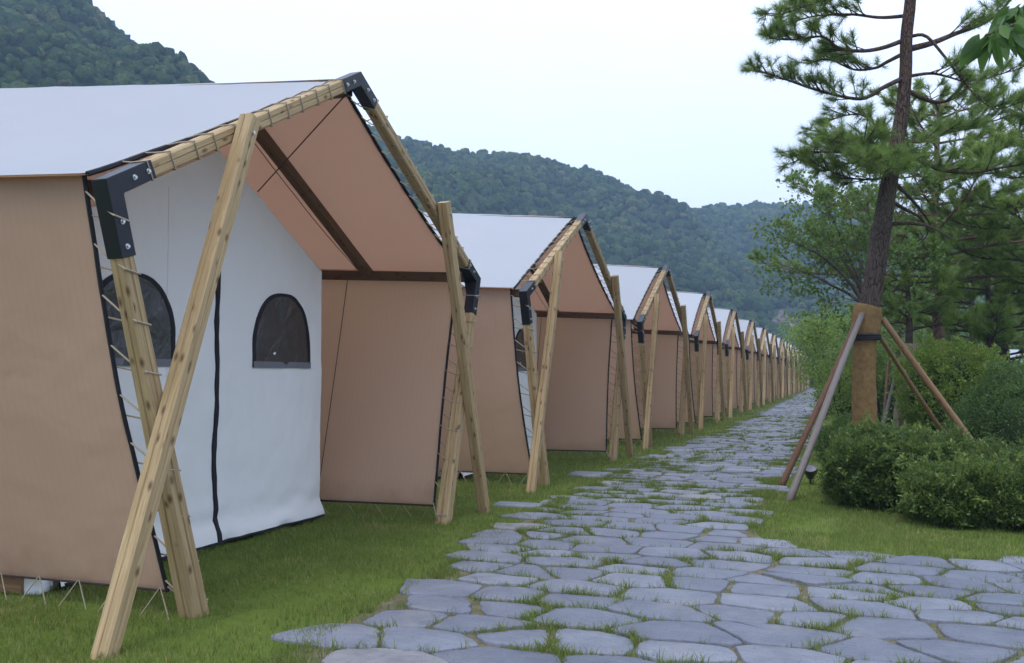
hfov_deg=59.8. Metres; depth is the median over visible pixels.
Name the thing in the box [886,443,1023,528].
hedge
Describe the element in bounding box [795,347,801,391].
canvas tent
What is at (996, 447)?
hedge
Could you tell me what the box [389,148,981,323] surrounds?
hill
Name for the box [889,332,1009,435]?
shrub
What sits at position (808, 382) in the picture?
canvas tent
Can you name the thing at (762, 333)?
canvas tent
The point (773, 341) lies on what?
canvas tent
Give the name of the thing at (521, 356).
window
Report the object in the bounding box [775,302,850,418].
young tree
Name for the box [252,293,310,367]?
window
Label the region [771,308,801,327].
rock face
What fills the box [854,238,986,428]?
pine tree
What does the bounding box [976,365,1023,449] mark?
shrub
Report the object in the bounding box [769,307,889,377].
young tree
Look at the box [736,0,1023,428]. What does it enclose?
pine tree
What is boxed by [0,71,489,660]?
canvas tent
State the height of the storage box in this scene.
0.183 m
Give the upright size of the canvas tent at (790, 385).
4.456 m
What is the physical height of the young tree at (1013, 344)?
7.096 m
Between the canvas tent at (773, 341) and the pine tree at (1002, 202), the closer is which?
the pine tree at (1002, 202)
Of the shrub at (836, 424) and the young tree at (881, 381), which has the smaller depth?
the shrub at (836, 424)
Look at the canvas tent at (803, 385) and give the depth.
84.80 m
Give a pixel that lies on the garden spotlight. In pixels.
(811, 471)
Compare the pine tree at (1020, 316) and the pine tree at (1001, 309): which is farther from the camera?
the pine tree at (1020, 316)
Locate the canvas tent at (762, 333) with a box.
[752,327,773,405]
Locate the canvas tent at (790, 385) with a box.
[781,341,793,395]
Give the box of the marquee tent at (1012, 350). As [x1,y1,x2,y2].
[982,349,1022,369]
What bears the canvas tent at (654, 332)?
on the lawn at (248, 619)
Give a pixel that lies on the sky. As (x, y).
(652, 95)
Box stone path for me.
[271,388,1023,662]
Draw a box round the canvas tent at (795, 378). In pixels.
[788,344,797,393]
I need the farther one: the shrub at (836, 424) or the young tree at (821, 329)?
the young tree at (821, 329)
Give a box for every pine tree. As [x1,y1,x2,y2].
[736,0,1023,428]
[746,71,1023,355]
[835,257,956,370]
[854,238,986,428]
[892,229,1023,367]
[896,188,1023,373]
[903,201,1023,358]
[925,93,1023,287]
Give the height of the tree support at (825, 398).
2.463 m
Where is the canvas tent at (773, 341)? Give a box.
[765,333,781,401]
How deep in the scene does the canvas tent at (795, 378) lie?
73.76 m
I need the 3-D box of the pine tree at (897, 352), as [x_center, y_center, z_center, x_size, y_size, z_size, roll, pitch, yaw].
[14.778,0.061,33.983,4.812,6.430,5.466,-1,-3,20]
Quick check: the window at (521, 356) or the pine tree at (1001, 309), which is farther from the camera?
the pine tree at (1001, 309)
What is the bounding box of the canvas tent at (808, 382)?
[805,353,809,388]
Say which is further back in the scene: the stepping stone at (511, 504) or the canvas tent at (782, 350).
the canvas tent at (782, 350)
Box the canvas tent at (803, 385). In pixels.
[799,349,804,390]
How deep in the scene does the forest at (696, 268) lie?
295.58 m
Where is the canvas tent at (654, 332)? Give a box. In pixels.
[593,264,693,449]
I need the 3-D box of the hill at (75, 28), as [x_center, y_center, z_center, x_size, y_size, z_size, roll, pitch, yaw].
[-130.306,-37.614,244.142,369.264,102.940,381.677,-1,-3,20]
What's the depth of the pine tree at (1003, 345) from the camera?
22.52 m
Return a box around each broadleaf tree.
[744,162,959,345]
[959,4,1023,73]
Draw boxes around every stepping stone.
[493,501,541,508]
[568,471,612,477]
[643,454,686,457]
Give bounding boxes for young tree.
[768,326,821,362]
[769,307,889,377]
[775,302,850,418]
[797,349,897,426]
[799,325,900,405]
[803,301,885,363]
[809,313,903,421]
[842,296,963,362]
[930,296,1023,349]
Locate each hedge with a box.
[814,410,990,511]
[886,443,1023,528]
[974,432,1023,465]
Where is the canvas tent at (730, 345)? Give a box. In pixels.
[707,307,746,417]
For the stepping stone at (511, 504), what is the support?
on the lawn at (248, 619)
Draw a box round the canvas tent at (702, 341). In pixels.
[667,291,724,429]
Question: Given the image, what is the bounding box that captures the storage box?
[18,579,58,594]
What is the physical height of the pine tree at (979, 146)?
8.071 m
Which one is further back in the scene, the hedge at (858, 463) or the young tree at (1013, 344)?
the young tree at (1013, 344)
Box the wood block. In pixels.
[0,576,23,594]
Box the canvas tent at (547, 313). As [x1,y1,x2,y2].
[423,212,633,493]
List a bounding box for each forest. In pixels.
[0,0,214,87]
[367,124,1023,362]
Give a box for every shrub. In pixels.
[807,411,851,460]
[808,360,894,413]
[876,382,927,428]
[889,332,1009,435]
[940,357,1023,440]
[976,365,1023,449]
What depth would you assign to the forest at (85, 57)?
165.94 m
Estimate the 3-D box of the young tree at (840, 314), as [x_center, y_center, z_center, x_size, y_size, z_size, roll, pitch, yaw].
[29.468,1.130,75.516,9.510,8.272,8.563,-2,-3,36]
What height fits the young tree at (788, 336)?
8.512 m
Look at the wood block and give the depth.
6.08 m
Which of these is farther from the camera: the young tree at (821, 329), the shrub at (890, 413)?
the young tree at (821, 329)
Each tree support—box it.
[779,312,973,501]
[881,358,898,423]
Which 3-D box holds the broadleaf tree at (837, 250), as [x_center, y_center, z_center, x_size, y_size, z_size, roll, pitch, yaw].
[6.132,-0.538,15.952,3.574,5.260,3.672,-1,-3,20]
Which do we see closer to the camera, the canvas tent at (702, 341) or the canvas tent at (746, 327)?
the canvas tent at (702, 341)
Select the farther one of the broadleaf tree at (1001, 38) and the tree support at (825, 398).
the tree support at (825, 398)
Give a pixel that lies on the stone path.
(748, 602)
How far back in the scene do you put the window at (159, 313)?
7.12 m
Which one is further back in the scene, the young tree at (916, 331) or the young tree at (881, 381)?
the young tree at (916, 331)
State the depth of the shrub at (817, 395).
33.72 m
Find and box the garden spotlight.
[804,464,818,483]
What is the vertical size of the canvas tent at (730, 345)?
4.456 m
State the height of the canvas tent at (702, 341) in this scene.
4.456 m
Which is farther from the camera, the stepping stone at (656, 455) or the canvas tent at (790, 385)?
the canvas tent at (790, 385)
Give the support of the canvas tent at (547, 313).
on the lawn at (248, 619)
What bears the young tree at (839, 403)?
on the lawn at (248, 619)
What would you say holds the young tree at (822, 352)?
on the lawn at (248, 619)
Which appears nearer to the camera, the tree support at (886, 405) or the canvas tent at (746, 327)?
the tree support at (886, 405)
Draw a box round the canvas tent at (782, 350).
[775,337,788,397]
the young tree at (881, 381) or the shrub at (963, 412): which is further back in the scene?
the young tree at (881, 381)
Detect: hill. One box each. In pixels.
[0,2,177,86]
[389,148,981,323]
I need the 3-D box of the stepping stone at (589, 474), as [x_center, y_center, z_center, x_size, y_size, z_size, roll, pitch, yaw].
[1.171,2.160,13.370,0.647,0.054,0.674,-1,-3,20]
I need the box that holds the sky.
[92,0,1023,229]
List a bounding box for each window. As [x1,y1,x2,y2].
[103,273,175,366]
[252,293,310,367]
[515,328,526,370]
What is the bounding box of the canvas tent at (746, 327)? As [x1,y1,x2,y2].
[734,319,762,410]
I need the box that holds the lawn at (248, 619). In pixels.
[0,393,1023,662]

